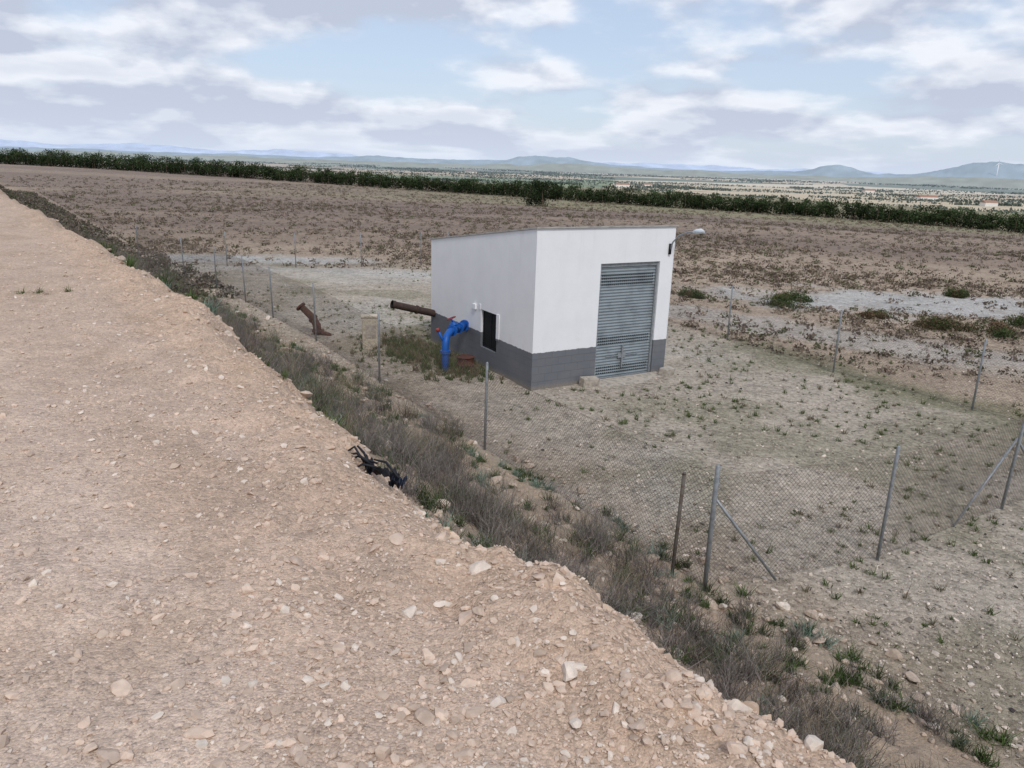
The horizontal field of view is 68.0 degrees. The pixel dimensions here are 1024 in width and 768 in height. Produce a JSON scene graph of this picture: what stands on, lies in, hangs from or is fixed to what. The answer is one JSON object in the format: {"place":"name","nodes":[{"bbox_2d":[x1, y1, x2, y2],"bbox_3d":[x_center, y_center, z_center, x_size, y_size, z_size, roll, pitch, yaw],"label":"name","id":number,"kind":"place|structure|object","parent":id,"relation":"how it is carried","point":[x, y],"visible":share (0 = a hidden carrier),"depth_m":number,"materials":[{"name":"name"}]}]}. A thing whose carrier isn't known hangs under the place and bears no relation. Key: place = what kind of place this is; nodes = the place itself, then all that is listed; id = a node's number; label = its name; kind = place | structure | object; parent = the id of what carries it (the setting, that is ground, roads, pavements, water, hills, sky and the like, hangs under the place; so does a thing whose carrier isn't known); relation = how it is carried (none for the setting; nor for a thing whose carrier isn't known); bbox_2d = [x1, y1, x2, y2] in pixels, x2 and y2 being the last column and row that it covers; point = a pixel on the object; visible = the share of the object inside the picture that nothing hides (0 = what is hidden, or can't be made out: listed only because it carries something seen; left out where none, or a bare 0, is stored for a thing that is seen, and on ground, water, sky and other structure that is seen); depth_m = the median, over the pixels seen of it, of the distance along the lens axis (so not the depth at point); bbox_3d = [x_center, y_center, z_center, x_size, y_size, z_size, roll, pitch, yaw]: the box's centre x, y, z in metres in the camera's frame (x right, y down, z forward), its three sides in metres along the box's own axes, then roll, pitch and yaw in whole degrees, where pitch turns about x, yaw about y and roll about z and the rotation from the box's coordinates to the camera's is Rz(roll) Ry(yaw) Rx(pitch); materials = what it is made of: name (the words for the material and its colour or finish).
{"place":"outdoors","nodes":[
{"label":"outdoors","id":0,"kind":"place"},
{"bbox_2d":[0,139,893,173],"bbox_3d":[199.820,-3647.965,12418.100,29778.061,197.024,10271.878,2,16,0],"label":"distant mountains","id":1,"kind":"structure","parent":0,"point":[140,147],"depth_m":13529.15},
{"bbox_2d":[0,186,1022,767],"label":"gravel embankment road","id":2,"kind":"structure","parent":0,"point":[36,228],"depth_m":3.08,"materials":[{"name":"beige gravel"}]},
{"bbox_2d":[15,284,348,429],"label":"road weeds","id":3,"kind":"object","parent":2,"relation":"on","point":[282,372],"visible":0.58,"depth_m":8.69,"materials":[{"name":"green plant"}]},
{"bbox_2d":[347,445,407,488],"bbox_3d":[-0.807,0.483,4.472,0.467,0.173,0.206,7,17,18],"label":"broken black umbrella","id":4,"kind":"object","parent":2,"relation":"on","point":[393,475],"visible":0.99,"depth_m":4.45,"materials":[{"name":"fabric"}]},
{"bbox_2d":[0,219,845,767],"bbox_3d":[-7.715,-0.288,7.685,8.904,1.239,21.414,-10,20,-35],"label":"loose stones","id":5,"kind":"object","parent":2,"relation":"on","point":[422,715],"visible":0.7,"depth_m":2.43,"materials":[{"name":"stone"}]},
{"bbox_2d":[96,496,752,763],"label":"embankment rocks","id":6,"kind":"object","parent":2,"relation":"on","point":[112,755],"visible":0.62,"depth_m":2.42,"materials":[{"name":"stone"}]},
{"bbox_2d":[135,225,776,590],"bbox_3d":[-7.797,-2.592,24.837,1.312,2.194,38.146,-10,20,-34],"label":"chain link fence","id":7,"kind":"object","parent":2,"relation":"on","point":[715,500],"visible":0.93,"depth_m":15.08,"materials":[{"name":"metal"}]},
{"bbox_2d":[76,239,855,767],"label":"edge rocks","id":8,"kind":"object","parent":2,"relation":"on","point":[546,585],"visible":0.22,"depth_m":3.13,"materials":[{"name":"stone"}]},
{"bbox_2d":[29,207,1011,767],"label":"dry slope shrubs","id":9,"kind":"object","parent":2,"relation":"on","point":[483,509],"visible":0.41,"depth_m":8.72,"materials":[{"name":"green plant"}]},
{"bbox_2d":[56,220,1023,767],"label":"slope rubble","id":10,"kind":"object","parent":2,"relation":"on","point":[892,654],"visible":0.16,"depth_m":9.37,"materials":[{"name":"stone"}]},
{"bbox_2d":[98,236,1023,767],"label":"green slope plants","id":11,"kind":"object","parent":2,"relation":"on","point":[980,752],"visible":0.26,"depth_m":8.84,"materials":[{"name":"green plant"}]},
{"bbox_2d":[0,158,1023,767],"bbox_3d":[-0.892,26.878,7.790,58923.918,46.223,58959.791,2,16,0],"label":"ground","id":12,"kind":"structure","parent":0,"point":[356,286],"depth_m":19.38,"materials":[{"name":"beige soil"}]},
{"bbox_2d":[0,184,243,299],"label":"embankment scrub","id":13,"kind":"object","parent":12,"relation":"on","point":[31,199],"visible":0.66,"depth_m":45.66,"materials":[{"name":"green plant"}]},
{"bbox_2d":[137,228,447,266],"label":"chain link fence","id":14,"kind":"object","parent":12,"relation":"on","point":[224,234],"visible":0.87,"depth_m":40.27,"materials":[{"name":"metal"}]},
{"bbox_2d":[296,302,330,335],"bbox_3d":[-6.347,-2.031,24.404,1.272,1.124,0.399,8,17,20],"label":"rusty pump outlet","id":15,"kind":"object","parent":12,"relation":"on","point":[319,330],"visible":0.66,"depth_m":24.34,"materials":[{"name":"metal"}]},
{"bbox_2d":[362,318,377,348],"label":"pillar","id":16,"kind":"structure","parent":12,"relation":"on","point":[364,332],"depth_m":22.72,"materials":[{"name":"beige concrete"}]},
{"bbox_2d":[360,314,376,317],"bbox_3d":[-4.235,-2.033,22.672,0.560,0.058,0.300,-2,17,-14],"label":"cap","id":17,"kind":"object","parent":16,"relation":"on","point":[374,315],"visible":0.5,"depth_m":22.57,"materials":[{"name":"beige concrete"}]},
{"bbox_2d":[366,324,375,337],"bbox_3d":[-4.218,-1.578,22.672,0.300,0.410,0.018,-2,17,-14],"label":"hatch","id":18,"kind":"object","parent":16,"relation":"attached to","point":[370,332],"visible":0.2,"depth_m":22.66,"materials":[{"name":"concrete"}]},
{"bbox_2d":[349,328,528,394],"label":"weeds","id":19,"kind":"object","parent":12,"relation":"on","point":[392,353],"visible":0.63,"depth_m":21.67,"materials":[{"name":"green plant"}]},
{"bbox_2d":[436,316,468,371],"bbox_3d":[-1.623,-1.116,21.213,0.390,1.603,1.795,7,17,17],"label":"blue water pipe","id":20,"kind":"object","parent":12,"relation":"on","point":[454,328],"visible":0.95,"depth_m":20.56,"materials":[{"name":"paint"}]},
{"bbox_2d":[457,354,474,369],"bbox_3d":[-1.281,-0.563,20.936,0.501,0.417,0.503,2,16,0],"label":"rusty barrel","id":21,"kind":"object","parent":12,"relation":"on","point":[468,357],"visible":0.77,"depth_m":20.77,"materials":[{"name":"metal"}]},
{"bbox_2d":[431,229,532,387],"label":"side wall","id":22,"kind":"structure","parent":12,"relation":"on","point":[490,273],"depth_m":20.61,"materials":[{"name":"white paint"}]},
{"bbox_2d":[390,300,435,316],"bbox_3d":[-3.032,-2.315,23.328,1.469,0.606,0.269,-8,19,-29],"label":"discharge pipe","id":23,"kind":"object","parent":22,"relation":"attached to","point":[416,309],"visible":1,"depth_m":23.23,"materials":[{"name":"brown metal"}]},
{"bbox_2d":[472,303,499,341],"bbox_3d":[-0.728,-1.717,20.805,0.059,0.840,1.480,-8,19,-30],"label":"window plaster","id":24,"kind":"object","parent":22,"relation":"attached to","point":[474,305],"visible":1,"depth_m":20.30,"materials":[{"name":"white paint"}]},
{"bbox_2d":[483,310,495,351],"bbox_3d":[-0.562,-1.463,20.828,0.050,1.050,0.900,-8,19,-30],"label":"window frame","id":25,"kind":"object","parent":22,"relation":"attached to","point":[490,348],"visible":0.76,"depth_m":20.95,"materials":[{"name":"black metal"}]},
{"bbox_2d":[484,311,495,349],"bbox_3d":[-0.562,-1.463,20.828,0.010,0.970,0.820,-8,19,-30],"label":"window pane","id":26,"kind":"object","parent":25,"relation":"in","point":[487,323],"visible":0.79,"depth_m":20.89,"materials":[{"name":"black glass"}]},
{"bbox_2d":[429,225,678,238],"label":"roof","id":27,"kind":"structure","parent":22,"relation":"on","point":[558,228],"depth_m":19.30,"materials":[{"name":"grey concrete"}]},
{"bbox_2d":[0,175,1023,384],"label":"steppe scrub","id":28,"kind":"object","parent":12,"relation":"on","point":[774,276],"visible":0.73,"depth_m":59.67,"materials":[{"name":"brown plant"}]},
{"bbox_2d":[0,147,1023,232],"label":"pine treeline","id":29,"kind":"object","parent":12,"relation":"on","point":[860,210],"visible":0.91,"depth_m":214.27,"materials":[{"name":"green plant"}]},
{"bbox_2d":[1,156,1023,213],"bbox_3d":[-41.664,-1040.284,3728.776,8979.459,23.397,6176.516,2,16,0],"label":"valley woods","id":30,"kind":"object","parent":12,"relation":"on","point":[666,187],"visible":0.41,"depth_m":2299.93,"materials":[{"name":"green plant"}]},
{"bbox_2d":[520,179,564,206],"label":"pine tree","id":31,"kind":"object","parent":12,"relation":"on","point":[533,196],"visible":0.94,"depth_m":162.83,"materials":[{"name":"green plant"}]},
{"bbox_2d":[578,376,599,387],"bbox_3d":[2.009,-0.045,19.764,0.480,0.268,0.240,-4,23,-28],"label":"concrete block","id":32,"kind":"object","parent":12,"relation":"on","point":[587,381],"depth_m":19.66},
{"bbox_2d":[172,255,1023,763],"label":"compound pebbles","id":33,"kind":"object","parent":12,"relation":"on","point":[948,659],"visible":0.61,"depth_m":12.47,"materials":[{"name":"stone"}]},
{"bbox_2d":[526,227,675,390],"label":"front wall","id":34,"kind":"structure","parent":12,"relation":"on","point":[564,288],"depth_m":19.25,"materials":[{"name":"white paint"}]},
{"bbox_2d":[595,265,655,377],"bbox_3d":[3.013,-1.679,20.296,1.860,3.130,0.030,-8,19,-29],"label":"roller shutter","id":35,"kind":"object","parent":34,"relation":"attached to","point":[625,309],"visible":0.98,"depth_m":20.28,"materials":[{"name":"metal"}]},
{"bbox_2d":[605,345,636,366],"bbox_3d":[2.968,-0.757,20.507,1.100,0.600,0.042,-8,19,-30],"label":"shutter lock","id":36,"kind":"object","parent":35,"relation":"attached to","point":[621,354],"visible":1,"depth_m":20.48,"materials":[{"name":"metal"}]},
{"bbox_2d":[596,272,652,374],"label":"shutter perforations","id":37,"kind":"object","parent":35,"relation":"attached to","point":[626,335],"visible":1,"depth_m":20.27,"materials":[{"name":"grey metal"}]},
{"bbox_2d":[594,261,658,378],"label":"shutter guides","id":38,"kind":"object","parent":34,"relation":"attached to","point":[656,263],"visible":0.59,"depth_m":20.42,"materials":[{"name":"metal"}]},
{"bbox_2d":[668,229,704,253],"bbox_3d":[4.536,-3.707,19.798,0.140,0.757,1.134,-11,20,-37],"label":"wall lamp","id":39,"kind":"object","parent":34,"relation":"attached to","point":[698,231],"visible":1,"depth_m":19.74,"materials":[{"name":"metal"}]},
{"bbox_2d":[193,266,1023,648],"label":"compound weeds","id":40,"kind":"object","parent":12,"relation":"on","point":[871,526],"visible":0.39,"depth_m":17.49,"materials":[{"name":"green plant"}]},
{"bbox_2d":[614,183,629,186],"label":"farmhouse","id":41,"kind":"object","parent":12,"relation":"on","point":[622,184],"visible":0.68,"depth_m":1815.21,"materials":[{"name":"ceramic"}]},
{"bbox_2d":[597,371,662,387],"bbox_3d":[3.272,0.049,20.264,2.300,0.308,1.000,-8,19,-30],"label":"ramp","id":42,"kind":"object","parent":12,"relation":"on","point":[627,379],"depth_m":20.32,"materials":[{"name":"concrete"}]},
{"bbox_2d":[658,366,674,376],"bbox_3d":[4.276,-0.322,20.974,0.240,0.268,0.480,21,21,35],"label":"concrete block","id":43,"kind":"object","parent":12,"relation":"on","point":[666,371],"depth_m":20.82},
{"bbox_2d":[671,472,685,575],"bbox_3d":[2.234,1.943,10.227,0.086,1.630,0.060,2,16,0],"label":"old fence post","id":44,"kind":"object","parent":12,"relation":"on","point":[678,519],"visible":0.83,"depth_m":10.18,"materials":[{"name":"grey metal"}]},
{"bbox_2d":[677,286,705,298],"bbox_3d":[8.135,-4.117,34.241,1.419,0.481,0.963,9,18,24],"label":"wild shrub","id":45,"kind":"object","parent":12,"relation":"on","point":[698,295],"visible":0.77,"depth_m":34.01,"materials":[{"name":"green plant"}]},
{"bbox_2d":[447,232,1023,421],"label":"chain link fence","id":46,"kind":"object","parent":12,"relation":"on","point":[979,369],"visible":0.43,"depth_m":21.24,"materials":[{"name":"metal"}]},
{"bbox_2d":[757,291,810,309],"bbox_3d":[11.572,-3.606,32.514,2.115,0.711,1.940,16,21,39],"label":"wild shrub","id":47,"kind":"object","parent":12,"relation":"on","point":[778,302],"visible":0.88,"depth_m":32.40,"materials":[{"name":"green plant"}]},
{"bbox_2d":[772,290,813,302],"bbox_3d":[12.747,-4.080,34.808,1.792,0.478,1.850,2,16,0],"label":"wild shrub","id":48,"kind":"object","parent":12,"relation":"on","point":[792,294],"visible":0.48,"depth_m":34.47,"materials":[{"name":"green plant"}]},
{"bbox_2d":[708,418,1023,584],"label":"chain link fence","id":49,"kind":"object","parent":12,"relation":"on","point":[1019,440],"visible":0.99,"depth_m":11.13,"materials":[{"name":"metal"}]},
{"bbox_2d":[862,189,874,192],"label":"farmhouse","id":50,"kind":"object","parent":12,"relation":"on","point":[868,190],"visible":0.8,"depth_m":2111.04,"materials":[{"name":"ceramic"}]},
{"bbox_2d":[859,308,888,319],"bbox_3d":[14.716,-2.841,30.713,1.338,0.425,1.228,2,16,0],"label":"wild shrub","id":51,"kind":"object","parent":12,"relation":"on","point":[869,314],"visible":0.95,"depth_m":30.55,"materials":[{"name":"green plant"}]},
{"bbox_2d":[915,195,938,199],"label":"farmhouse","id":52,"kind":"object","parent":12,"relation":"on","point":[933,197],"visible":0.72,"depth_m":1495.85,"materials":[{"name":"ceramic"}]},
{"bbox_2d":[912,313,969,332],"bbox_3d":[16.138,-2.358,28.756,2.238,0.608,1.880,2,16,0],"label":"wild shrub","id":53,"kind":"object","parent":12,"relation":"on","point":[932,323],"visible":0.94,"depth_m":28.60,"materials":[{"name":"green plant"}]},
{"bbox_2d":[943,286,969,298],"bbox_3d":[22.318,-4.600,37.975,1.258,0.584,1.399,2,16,0],"label":"wild shrub","id":54,"kind":"object","parent":12,"relation":"on","point":[955,293],"visible":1,"depth_m":37.80,"materials":[{"name":"green plant"}]},
{"bbox_2d":[937,315,1018,341],"bbox_3d":[17.660,-2.202,28.459,2.715,0.604,2.710,-13,22,-41],"label":"wild shrub","id":55,"kind":"object","parent":12,"relation":"on","point":[1001,328],"visible":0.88,"depth_m":28.30,"materials":[{"name":"green plant"}]},
{"bbox_2d":[979,200,997,206],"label":"farmhouse","id":56,"kind":"object","parent":12,"relation":"on","point":[990,203],"visible":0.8,"depth_m":1241.03,"materials":[{"name":"ceramic"}]},
{"bbox_2d":[1004,314,1023,328],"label":"wild shrub","id":57,"kind":"object","parent":12,"relation":"on","point":[1019,321],"visible":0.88,"depth_m":30.24,"materials":[{"name":"green plant"}]},
{"bbox_2d":[0,150,1023,188],"bbox_3d":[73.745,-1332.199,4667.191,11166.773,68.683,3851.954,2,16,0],"label":"hills","id":58,"kind":"structure","parent":0,"point":[921,180],"depth_m":5142.29,"materials":[{"name":"green plant"}]},
{"bbox_2d":[0,146,1023,178],"bbox_3d":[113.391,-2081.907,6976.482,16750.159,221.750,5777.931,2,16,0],"label":"distant hills","id":59,"kind":"structure","parent":0,"point":[1005,170],"depth_m":7625.62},
{"bbox_2d":[0,0,1023,173],"label":"sky","id":60,"kind":"structure","parent":0,"point":[884,86],"materials":[{"name":"blue"}]}
]}

